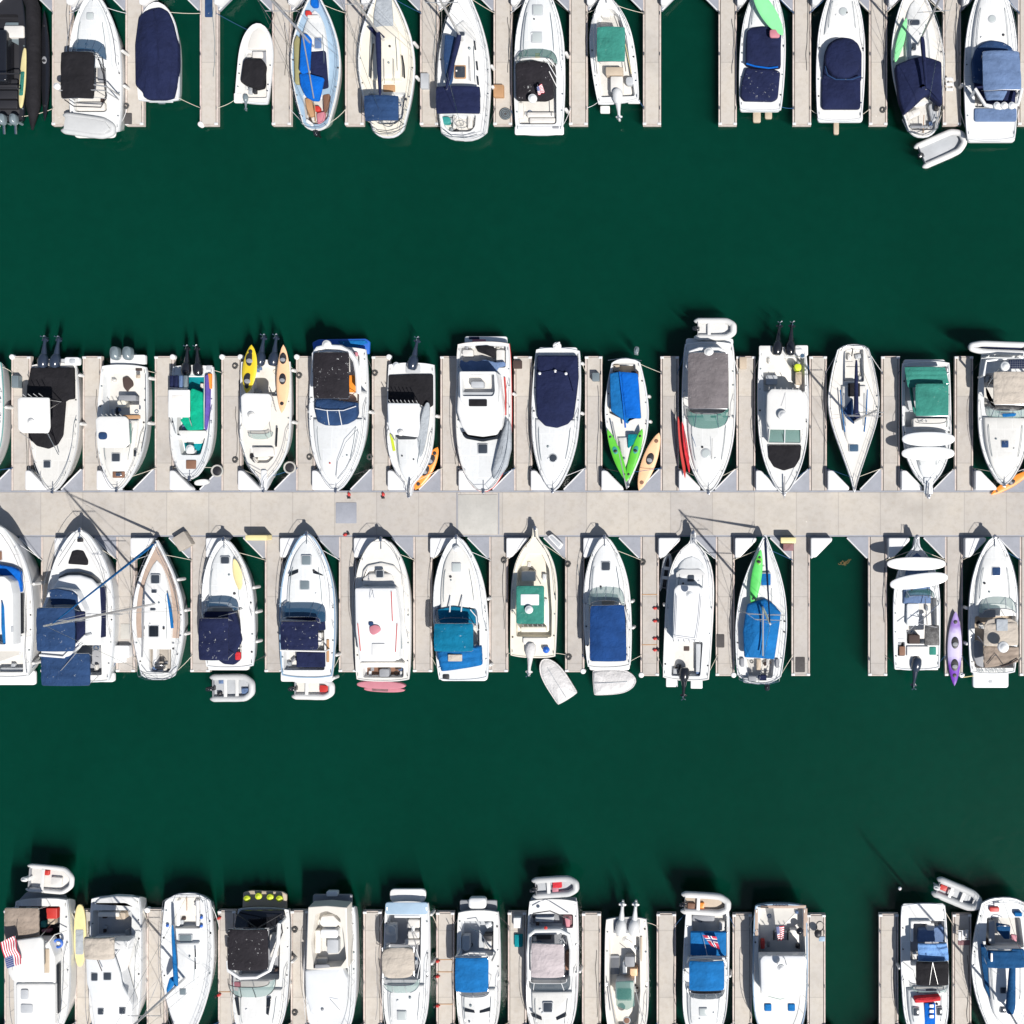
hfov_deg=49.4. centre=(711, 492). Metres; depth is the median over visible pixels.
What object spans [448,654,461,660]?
canvas window
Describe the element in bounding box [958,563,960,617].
dock hose
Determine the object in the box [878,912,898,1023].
finger pier
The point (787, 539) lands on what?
yellow box
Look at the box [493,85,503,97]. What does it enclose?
dock step
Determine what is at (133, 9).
finger pier
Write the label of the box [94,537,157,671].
finger pier
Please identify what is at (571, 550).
finger pier
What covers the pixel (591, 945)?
finger pier
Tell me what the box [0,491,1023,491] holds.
walkway edge
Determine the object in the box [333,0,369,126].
finger pier
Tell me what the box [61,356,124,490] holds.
finger pier
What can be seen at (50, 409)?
console boat
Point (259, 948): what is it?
motor cruiser
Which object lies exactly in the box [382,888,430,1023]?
motor cruiser
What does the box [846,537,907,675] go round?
finger pier
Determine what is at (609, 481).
dock box
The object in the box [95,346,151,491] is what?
console boat
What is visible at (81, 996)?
finger pier
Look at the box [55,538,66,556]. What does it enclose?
dock box
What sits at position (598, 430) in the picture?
dock hose
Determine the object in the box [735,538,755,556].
dock box
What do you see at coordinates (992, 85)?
motor cruiser
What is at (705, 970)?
motor cruiser
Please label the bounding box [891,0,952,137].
sailing boat
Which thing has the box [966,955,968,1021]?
dock hose
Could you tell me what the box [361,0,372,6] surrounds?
dock box
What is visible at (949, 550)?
finger pier
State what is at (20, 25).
rigid inflatable boat
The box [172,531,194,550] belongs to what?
tilted box
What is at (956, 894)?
inflatable dinghy
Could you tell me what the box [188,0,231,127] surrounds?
finger pier
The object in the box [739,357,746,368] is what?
tan crate
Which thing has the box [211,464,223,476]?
round float
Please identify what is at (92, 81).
motor cruiser
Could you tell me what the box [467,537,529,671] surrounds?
finger pier
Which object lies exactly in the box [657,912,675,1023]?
finger pier
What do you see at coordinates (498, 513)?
hinge strip
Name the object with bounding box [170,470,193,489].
dock box
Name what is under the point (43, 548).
finger pier
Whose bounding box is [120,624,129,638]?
door mat
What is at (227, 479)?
finger pier
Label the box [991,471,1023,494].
kayak
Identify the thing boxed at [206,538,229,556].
dock box
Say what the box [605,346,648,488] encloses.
motor boat
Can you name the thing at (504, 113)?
hose reel
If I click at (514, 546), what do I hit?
dock box
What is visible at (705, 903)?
inflatable dinghy
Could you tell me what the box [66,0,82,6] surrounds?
dock box
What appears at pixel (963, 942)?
door mat
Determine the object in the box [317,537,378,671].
finger pier
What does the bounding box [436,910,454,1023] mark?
finger pier
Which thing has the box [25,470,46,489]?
dock box
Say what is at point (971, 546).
dock box
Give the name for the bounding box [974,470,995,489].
dock box
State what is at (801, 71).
finger pier
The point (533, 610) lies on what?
console boat
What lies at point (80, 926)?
paddle board
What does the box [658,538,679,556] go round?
dock box
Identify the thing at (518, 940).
teal crate
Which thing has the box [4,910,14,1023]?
finger pier
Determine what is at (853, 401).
sailing boat
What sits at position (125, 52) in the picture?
fender
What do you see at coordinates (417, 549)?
finger pier
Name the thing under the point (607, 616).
motor cruiser
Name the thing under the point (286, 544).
dock box
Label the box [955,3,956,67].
dock hose
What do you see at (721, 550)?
finger pier
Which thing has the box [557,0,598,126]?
finger pier
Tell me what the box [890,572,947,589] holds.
paddle board
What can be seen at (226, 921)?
finger pier
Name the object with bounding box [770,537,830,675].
finger pier
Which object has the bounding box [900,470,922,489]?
dock box
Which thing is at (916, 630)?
console boat
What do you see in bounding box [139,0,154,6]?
dock box
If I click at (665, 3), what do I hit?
dock box
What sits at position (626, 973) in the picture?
console boat
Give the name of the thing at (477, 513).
bridge plate
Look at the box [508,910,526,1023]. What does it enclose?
finger pier
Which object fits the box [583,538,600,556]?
dock box
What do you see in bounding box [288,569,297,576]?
deck window
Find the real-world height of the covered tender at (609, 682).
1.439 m
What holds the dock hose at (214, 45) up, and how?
on the finger pier at (209, 98)
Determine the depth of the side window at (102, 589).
77.77 m
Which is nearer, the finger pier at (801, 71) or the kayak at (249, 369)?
the kayak at (249, 369)
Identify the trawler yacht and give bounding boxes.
[352,536,411,681]
[752,901,807,1023]
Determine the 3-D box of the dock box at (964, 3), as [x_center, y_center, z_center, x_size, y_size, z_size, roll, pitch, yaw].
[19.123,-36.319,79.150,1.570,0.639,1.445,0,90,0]
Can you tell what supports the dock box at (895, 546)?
on the finger pier at (873, 550)
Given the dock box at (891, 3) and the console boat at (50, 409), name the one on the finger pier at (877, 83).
the dock box at (891, 3)
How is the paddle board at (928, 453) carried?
on the console boat at (925, 395)
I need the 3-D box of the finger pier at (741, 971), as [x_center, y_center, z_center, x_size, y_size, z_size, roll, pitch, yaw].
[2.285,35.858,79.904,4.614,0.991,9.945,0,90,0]
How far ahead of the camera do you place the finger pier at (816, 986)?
79.50 m
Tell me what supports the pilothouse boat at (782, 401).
on the water
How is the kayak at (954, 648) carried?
on the finger pier at (949, 550)
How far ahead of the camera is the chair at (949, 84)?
79.09 m
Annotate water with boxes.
[0,0,1023,1023]
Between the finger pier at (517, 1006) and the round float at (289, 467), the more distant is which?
the finger pier at (517, 1006)
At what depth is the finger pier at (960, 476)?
79.50 m
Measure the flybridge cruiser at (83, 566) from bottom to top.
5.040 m
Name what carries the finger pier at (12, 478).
on the water
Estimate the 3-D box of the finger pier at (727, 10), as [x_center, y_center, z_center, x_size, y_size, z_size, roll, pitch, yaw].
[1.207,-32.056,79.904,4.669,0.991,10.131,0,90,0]
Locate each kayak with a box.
[41,10,49,120]
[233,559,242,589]
[242,345,256,392]
[276,345,289,412]
[414,447,438,489]
[607,429,626,481]
[626,429,642,480]
[638,433,659,489]
[678,417,685,476]
[682,422,689,472]
[750,550,762,602]
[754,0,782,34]
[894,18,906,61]
[948,611,961,685]
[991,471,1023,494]
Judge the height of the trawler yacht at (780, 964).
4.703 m
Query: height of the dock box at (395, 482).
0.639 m
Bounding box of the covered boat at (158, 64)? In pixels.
[135,2,181,103]
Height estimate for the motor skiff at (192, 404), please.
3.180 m
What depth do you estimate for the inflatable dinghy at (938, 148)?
79.66 m
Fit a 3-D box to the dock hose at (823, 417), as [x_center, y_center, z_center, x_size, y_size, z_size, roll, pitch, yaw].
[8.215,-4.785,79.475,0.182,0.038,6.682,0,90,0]
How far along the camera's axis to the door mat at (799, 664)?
79.47 m
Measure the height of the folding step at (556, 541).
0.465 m
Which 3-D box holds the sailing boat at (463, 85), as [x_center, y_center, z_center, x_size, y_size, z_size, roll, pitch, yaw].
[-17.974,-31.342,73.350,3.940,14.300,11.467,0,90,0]
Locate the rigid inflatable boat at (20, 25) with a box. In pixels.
[0,0,40,133]
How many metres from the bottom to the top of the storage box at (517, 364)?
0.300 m
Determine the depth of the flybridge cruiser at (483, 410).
78.09 m
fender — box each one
[28,660,40,664]
[32,581,46,585]
[121,49,129,55]
[176,577,185,580]
[252,585,260,588]
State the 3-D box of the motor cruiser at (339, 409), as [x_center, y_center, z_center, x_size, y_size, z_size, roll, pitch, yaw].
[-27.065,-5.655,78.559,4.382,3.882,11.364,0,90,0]
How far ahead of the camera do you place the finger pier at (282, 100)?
79.50 m
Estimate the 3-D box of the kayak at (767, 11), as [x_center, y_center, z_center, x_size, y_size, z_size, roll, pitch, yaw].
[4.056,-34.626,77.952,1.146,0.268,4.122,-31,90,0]
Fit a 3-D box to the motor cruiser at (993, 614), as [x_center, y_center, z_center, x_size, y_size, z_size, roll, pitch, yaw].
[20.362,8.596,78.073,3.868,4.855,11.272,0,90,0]
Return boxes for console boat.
[18,335,82,493]
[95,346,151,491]
[239,334,293,492]
[387,336,434,497]
[510,526,557,676]
[589,0,639,121]
[604,899,648,1023]
[893,534,939,689]
[901,360,951,498]
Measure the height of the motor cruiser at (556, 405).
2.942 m
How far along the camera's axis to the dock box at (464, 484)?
78.84 m
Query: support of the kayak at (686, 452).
on the motor cruiser at (708, 395)
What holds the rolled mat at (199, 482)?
on the finger pier at (227, 479)
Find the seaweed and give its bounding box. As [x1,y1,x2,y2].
[838,559,850,565]
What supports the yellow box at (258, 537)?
on the finger pier at (268, 551)
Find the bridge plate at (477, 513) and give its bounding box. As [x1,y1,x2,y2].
[458,494,496,533]
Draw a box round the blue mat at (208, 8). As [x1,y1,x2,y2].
[205,0,212,16]
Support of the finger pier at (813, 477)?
on the water
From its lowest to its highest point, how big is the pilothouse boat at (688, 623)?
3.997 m
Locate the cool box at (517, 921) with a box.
[513,916,521,927]
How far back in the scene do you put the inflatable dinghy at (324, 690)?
79.44 m
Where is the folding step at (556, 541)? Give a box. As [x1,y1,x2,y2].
[548,534,562,548]
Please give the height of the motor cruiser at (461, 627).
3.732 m
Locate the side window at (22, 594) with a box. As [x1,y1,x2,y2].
[20,593,23,633]
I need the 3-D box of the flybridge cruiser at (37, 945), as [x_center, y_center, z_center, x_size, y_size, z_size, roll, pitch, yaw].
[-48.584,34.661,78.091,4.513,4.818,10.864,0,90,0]
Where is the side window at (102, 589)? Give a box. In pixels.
[100,587,105,637]
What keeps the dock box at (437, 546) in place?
on the finger pier at (417, 549)
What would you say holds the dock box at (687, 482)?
on the finger pier at (665, 476)
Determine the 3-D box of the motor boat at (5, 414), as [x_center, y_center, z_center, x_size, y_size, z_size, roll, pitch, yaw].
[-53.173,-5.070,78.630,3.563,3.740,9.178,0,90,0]
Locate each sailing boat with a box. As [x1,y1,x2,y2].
[43,540,187,679]
[116,892,217,1023]
[258,0,341,137]
[341,0,414,137]
[424,0,490,141]
[735,535,786,690]
[828,344,883,491]
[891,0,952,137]
[971,897,1023,1023]
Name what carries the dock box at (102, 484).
on the finger pier at (84, 478)
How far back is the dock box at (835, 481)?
78.84 m
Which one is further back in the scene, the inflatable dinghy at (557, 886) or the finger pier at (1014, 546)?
the finger pier at (1014, 546)
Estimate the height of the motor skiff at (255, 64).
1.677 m
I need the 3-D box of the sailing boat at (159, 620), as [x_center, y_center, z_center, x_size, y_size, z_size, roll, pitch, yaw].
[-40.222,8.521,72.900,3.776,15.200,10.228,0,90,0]
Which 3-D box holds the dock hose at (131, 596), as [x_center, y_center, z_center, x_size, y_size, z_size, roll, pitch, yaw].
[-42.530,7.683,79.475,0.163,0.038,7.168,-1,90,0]
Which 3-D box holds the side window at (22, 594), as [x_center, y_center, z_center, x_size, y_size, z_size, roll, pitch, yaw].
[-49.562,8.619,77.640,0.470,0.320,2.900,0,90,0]
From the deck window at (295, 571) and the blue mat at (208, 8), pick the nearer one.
the deck window at (295, 571)
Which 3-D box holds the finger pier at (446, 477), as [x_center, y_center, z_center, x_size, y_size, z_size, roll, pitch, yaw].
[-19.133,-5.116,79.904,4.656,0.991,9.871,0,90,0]
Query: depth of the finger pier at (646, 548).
79.50 m
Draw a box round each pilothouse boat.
[663,529,713,699]
[757,321,808,497]
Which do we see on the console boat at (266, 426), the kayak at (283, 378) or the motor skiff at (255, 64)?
the kayak at (283, 378)
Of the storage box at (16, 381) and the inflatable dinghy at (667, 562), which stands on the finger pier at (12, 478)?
the storage box at (16, 381)
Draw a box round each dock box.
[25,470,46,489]
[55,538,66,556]
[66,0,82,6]
[97,470,121,489]
[130,538,155,556]
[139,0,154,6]
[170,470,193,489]
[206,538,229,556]
[214,0,228,6]
[238,470,260,489]
[280,538,298,556]
[288,0,302,6]
[312,470,332,489]
[354,538,376,556]
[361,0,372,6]
[388,470,405,489]
[430,538,451,556]
[437,0,449,6]
[459,470,475,489]
[506,538,528,556]
[511,0,523,6]
[531,470,548,489]
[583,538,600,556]
[587,0,598,6]
[601,470,622,489]
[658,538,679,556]
[661,0,672,6]
[679,470,699,489]
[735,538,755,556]
[737,0,747,6]
[756,470,776,489]
[810,538,831,556]
[811,0,822,6]
[827,470,848,489]
[887,538,909,556]
[888,0,898,6]
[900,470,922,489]
[961,0,972,6]
[963,538,985,556]
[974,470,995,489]
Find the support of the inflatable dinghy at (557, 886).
attached to the motor cruiser at (552, 965)
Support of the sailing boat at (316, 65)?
on the water
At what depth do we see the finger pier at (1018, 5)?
79.50 m
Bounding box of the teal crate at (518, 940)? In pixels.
[514,934,522,946]
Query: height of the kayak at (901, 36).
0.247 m
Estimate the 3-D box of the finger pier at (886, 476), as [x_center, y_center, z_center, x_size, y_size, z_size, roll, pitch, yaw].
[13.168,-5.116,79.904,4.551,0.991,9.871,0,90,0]
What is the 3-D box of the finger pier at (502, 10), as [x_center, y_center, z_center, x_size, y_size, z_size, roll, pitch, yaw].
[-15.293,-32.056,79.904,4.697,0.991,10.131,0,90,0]
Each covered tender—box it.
[539,658,576,704]
[593,670,635,694]
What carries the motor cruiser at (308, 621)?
on the water
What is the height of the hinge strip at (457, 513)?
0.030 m
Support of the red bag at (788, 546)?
on the finger pier at (799, 555)
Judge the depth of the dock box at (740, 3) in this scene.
78.94 m
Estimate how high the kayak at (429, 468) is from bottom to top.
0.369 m
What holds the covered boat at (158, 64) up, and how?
on the water
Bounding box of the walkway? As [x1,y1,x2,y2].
[0,492,1023,534]
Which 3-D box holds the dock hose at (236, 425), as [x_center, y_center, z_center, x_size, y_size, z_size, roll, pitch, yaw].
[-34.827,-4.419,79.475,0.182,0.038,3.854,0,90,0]
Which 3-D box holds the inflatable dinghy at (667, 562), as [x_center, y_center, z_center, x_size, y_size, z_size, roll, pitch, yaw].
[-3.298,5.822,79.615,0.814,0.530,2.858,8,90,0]
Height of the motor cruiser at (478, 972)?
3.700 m
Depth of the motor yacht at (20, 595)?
77.95 m
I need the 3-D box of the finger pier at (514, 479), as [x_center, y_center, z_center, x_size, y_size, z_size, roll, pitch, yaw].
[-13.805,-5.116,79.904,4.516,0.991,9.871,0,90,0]
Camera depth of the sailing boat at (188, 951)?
78.75 m
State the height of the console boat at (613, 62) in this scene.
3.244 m
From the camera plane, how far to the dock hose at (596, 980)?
79.46 m
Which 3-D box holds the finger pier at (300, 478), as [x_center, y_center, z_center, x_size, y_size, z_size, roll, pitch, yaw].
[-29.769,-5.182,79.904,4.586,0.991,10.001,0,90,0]
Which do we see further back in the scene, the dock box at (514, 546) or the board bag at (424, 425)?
the dock box at (514, 546)
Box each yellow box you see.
[245,535,271,539]
[780,537,795,542]
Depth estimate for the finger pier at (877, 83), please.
79.50 m
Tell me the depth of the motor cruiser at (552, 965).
78.23 m
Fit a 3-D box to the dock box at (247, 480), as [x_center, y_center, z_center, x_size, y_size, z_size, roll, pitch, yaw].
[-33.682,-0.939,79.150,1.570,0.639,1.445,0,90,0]
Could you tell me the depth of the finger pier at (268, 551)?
79.50 m
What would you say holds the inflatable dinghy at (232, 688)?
on the water
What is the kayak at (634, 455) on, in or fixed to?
on the motor boat at (626, 411)
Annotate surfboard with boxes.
[19,48,25,107]
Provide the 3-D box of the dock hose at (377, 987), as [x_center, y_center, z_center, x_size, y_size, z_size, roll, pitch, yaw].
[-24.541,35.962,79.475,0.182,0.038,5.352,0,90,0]
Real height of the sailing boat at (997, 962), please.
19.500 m
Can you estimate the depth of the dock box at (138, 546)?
78.84 m
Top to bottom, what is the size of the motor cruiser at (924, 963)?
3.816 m
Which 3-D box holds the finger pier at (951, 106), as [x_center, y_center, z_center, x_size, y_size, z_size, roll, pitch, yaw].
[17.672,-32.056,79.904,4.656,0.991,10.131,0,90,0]
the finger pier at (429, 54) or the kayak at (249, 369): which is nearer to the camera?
the kayak at (249, 369)
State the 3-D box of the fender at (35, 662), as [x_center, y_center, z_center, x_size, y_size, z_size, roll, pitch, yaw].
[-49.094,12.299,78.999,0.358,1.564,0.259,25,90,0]
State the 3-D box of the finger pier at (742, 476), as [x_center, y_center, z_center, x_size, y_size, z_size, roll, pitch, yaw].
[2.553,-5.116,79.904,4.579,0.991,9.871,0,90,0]
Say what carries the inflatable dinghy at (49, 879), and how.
on the water
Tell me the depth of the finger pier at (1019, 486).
79.49 m
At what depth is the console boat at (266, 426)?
78.66 m
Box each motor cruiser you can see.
[53,0,124,137]
[198,536,257,669]
[226,890,291,1023]
[278,531,337,681]
[308,339,370,492]
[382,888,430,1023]
[433,534,488,680]
[455,896,500,1023]
[514,0,564,135]
[526,896,578,1023]
[531,342,580,493]
[583,534,631,669]
[682,338,735,494]
[682,912,729,1023]
[739,0,785,122]
[816,0,864,134]
[900,903,948,1023]
[963,534,1018,687]
[964,0,1022,142]
[977,354,1023,487]
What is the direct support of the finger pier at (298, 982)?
on the water
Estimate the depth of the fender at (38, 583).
78.66 m
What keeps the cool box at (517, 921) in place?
on the finger pier at (517, 1006)
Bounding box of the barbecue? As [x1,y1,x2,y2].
[814,921,824,940]
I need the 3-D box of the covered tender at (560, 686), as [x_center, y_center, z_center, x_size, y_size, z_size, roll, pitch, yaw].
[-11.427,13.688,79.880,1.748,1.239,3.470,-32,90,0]
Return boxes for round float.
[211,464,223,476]
[283,461,295,473]
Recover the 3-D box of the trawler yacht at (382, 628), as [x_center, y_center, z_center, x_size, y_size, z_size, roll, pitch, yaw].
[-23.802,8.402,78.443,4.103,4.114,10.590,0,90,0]
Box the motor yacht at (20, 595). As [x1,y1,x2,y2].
[0,525,40,684]
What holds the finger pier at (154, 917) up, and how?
on the water
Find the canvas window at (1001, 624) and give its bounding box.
[996,619,1007,630]
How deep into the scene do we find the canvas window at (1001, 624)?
76.75 m
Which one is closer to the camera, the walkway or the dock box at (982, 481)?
the dock box at (982, 481)
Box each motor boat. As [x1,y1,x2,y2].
[0,362,10,464]
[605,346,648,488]
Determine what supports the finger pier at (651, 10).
on the water
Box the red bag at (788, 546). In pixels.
[783,543,793,550]
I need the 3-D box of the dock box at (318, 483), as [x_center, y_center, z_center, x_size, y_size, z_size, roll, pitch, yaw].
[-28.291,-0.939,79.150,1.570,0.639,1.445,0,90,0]
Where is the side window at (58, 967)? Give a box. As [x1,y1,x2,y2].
[56,963,60,1013]
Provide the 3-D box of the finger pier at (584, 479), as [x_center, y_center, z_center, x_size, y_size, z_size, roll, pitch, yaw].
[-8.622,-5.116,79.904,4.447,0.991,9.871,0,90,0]
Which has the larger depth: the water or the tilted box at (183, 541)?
the water
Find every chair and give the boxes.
[945,77,953,90]
[957,930,968,939]
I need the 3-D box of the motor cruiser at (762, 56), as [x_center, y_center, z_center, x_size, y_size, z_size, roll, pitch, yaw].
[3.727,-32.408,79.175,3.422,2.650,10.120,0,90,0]
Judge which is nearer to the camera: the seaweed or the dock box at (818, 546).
the dock box at (818, 546)
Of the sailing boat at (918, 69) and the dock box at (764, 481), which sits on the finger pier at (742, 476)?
the dock box at (764, 481)
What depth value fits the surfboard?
78.71 m
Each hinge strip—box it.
[456,493,457,534]
[498,493,498,534]
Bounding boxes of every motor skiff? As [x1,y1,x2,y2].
[168,345,216,480]
[234,23,273,110]
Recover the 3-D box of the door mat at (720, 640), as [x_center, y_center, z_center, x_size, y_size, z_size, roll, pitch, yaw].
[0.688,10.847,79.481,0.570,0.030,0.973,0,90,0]
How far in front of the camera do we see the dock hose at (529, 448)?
79.46 m
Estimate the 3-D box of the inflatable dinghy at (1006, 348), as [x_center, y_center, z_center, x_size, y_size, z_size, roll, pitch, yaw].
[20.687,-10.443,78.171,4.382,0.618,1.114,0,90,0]
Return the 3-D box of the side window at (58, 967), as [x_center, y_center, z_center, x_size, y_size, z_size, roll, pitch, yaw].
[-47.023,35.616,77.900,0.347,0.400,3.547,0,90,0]
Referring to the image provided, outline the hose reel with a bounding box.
[499,108,510,119]
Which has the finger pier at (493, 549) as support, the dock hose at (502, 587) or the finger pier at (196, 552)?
the dock hose at (502, 587)
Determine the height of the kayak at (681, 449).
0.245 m
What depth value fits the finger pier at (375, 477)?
79.50 m
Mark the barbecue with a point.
(817, 933)
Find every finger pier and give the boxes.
[0,354,49,490]
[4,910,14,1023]
[19,537,67,671]
[41,0,82,126]
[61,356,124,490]
[74,908,91,1023]
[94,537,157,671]
[113,0,157,126]
[133,354,196,490]
[145,906,167,1023]
[169,537,232,671]
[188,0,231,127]
[200,354,260,490]
[218,909,237,1023]
[243,537,299,671]
[260,0,304,126]
[274,354,333,490]
[291,909,308,1023]
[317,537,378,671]
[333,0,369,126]
[350,354,405,490]
[363,909,382,1023]
[391,537,452,671]
[408,0,451,126]
[419,356,477,490]
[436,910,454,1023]
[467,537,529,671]
[482,0,524,126]
[493,356,549,490]
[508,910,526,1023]
[543,537,601,673]
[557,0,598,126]
[564,356,623,490]
[582,911,600,1023]
[619,537,679,677]
[631,0,673,126]
[639,356,699,490]
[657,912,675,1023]
[696,537,755,677]
[706,0,748,126]
[715,356,776,490]
[732,912,751,1023]
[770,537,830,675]
[780,0,815,126]
[789,356,847,490]
[807,912,825,1023]
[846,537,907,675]
[858,0,891,126]
[859,356,920,490]
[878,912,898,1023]
[923,537,983,677]
[930,0,964,126]
[933,356,993,490]
[952,912,971,1023]
[997,537,1023,675]
[1006,470,1023,490]
[1008,0,1023,126]
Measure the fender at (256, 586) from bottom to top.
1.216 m
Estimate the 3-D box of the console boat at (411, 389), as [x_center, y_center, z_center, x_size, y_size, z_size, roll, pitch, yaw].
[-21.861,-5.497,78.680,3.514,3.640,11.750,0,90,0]
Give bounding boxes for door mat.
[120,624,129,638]
[124,113,131,123]
[717,634,723,647]
[795,657,804,671]
[958,940,969,944]
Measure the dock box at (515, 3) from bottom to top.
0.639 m
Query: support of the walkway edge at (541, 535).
attached to the walkway
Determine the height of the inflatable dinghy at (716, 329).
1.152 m
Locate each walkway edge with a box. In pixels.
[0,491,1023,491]
[15,535,1023,536]
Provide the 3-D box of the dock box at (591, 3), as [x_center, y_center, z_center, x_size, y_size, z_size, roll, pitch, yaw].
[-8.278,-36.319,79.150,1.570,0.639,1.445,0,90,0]
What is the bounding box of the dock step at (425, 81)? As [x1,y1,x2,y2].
[421,73,429,89]
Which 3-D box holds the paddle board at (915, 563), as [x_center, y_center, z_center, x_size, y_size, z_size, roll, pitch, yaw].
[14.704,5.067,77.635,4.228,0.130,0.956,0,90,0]
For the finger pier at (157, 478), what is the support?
on the water
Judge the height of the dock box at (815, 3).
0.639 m
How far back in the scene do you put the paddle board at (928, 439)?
77.73 m
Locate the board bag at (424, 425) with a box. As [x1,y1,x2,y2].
[417,402,429,456]
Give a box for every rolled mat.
[194,479,209,485]
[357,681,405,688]
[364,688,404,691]
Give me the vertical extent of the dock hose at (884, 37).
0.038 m
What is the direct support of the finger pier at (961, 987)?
on the water
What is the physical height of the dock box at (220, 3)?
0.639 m
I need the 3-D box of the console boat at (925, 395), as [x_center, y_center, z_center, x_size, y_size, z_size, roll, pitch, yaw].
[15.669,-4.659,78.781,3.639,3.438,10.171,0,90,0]
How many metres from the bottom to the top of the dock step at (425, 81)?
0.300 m
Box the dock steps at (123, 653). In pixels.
[115,645,131,662]
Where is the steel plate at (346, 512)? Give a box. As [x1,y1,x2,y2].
[336,503,356,522]
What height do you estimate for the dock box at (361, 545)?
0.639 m
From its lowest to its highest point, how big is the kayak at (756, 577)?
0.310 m
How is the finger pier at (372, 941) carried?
on the water
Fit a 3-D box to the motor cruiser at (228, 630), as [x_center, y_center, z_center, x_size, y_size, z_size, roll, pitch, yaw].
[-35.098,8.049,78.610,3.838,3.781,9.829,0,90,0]
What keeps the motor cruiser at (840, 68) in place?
on the water
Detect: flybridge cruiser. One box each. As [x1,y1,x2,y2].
[0,892,76,1023]
[36,527,119,685]
[84,894,147,1023]
[304,890,359,1023]
[455,336,511,493]
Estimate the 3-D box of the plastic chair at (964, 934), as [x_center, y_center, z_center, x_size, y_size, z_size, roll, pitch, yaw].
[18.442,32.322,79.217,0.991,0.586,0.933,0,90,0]
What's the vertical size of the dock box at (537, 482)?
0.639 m
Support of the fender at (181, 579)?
hanging from the sailing boat at (159, 620)
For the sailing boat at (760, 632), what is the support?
on the water
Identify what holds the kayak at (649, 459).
on the finger pier at (665, 476)
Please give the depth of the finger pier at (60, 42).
79.50 m
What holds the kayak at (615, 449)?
on the motor boat at (626, 411)
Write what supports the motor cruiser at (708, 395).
on the water
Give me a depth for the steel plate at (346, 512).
79.47 m
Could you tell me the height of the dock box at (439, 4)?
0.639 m
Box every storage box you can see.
[12,376,21,387]
[513,360,521,368]
[592,373,599,381]
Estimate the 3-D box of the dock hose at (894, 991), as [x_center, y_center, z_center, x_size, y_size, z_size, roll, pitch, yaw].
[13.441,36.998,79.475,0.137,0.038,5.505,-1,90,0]
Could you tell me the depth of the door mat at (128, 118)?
79.47 m
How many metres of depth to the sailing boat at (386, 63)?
78.45 m
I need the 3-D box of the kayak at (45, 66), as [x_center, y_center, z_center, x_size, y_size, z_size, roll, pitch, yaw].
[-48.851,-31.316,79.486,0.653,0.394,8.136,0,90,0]
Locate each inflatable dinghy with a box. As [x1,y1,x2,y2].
[21,863,74,893]
[61,112,115,138]
[205,674,254,701]
[288,681,334,699]
[529,875,578,898]
[659,553,672,591]
[679,891,730,915]
[692,318,736,340]
[914,129,966,168]
[931,877,981,910]
[968,341,1023,355]
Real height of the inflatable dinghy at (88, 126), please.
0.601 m
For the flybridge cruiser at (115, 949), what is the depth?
77.75 m
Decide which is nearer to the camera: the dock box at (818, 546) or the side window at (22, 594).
the side window at (22, 594)
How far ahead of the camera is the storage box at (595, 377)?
78.99 m
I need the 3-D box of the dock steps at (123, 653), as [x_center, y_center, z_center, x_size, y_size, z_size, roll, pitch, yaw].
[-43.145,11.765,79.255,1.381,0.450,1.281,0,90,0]
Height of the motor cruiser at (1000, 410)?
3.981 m
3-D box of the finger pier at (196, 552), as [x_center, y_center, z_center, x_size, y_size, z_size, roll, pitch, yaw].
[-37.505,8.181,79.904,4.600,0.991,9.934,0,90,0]
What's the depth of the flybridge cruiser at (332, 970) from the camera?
77.72 m
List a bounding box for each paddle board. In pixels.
[74,904,85,966]
[887,557,945,569]
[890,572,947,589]
[901,446,954,459]
[902,432,954,445]
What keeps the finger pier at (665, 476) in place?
on the water
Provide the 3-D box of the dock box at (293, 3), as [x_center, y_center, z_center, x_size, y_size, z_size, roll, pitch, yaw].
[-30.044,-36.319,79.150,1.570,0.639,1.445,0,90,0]
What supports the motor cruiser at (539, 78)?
on the water
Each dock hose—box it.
[130,556,131,639]
[212,7,214,75]
[235,407,237,455]
[375,953,377,1019]
[502,556,504,627]
[527,412,529,478]
[595,950,597,1016]
[596,392,598,481]
[822,382,823,472]
[882,0,884,78]
[893,960,895,1023]
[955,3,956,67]
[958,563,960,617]
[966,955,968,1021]

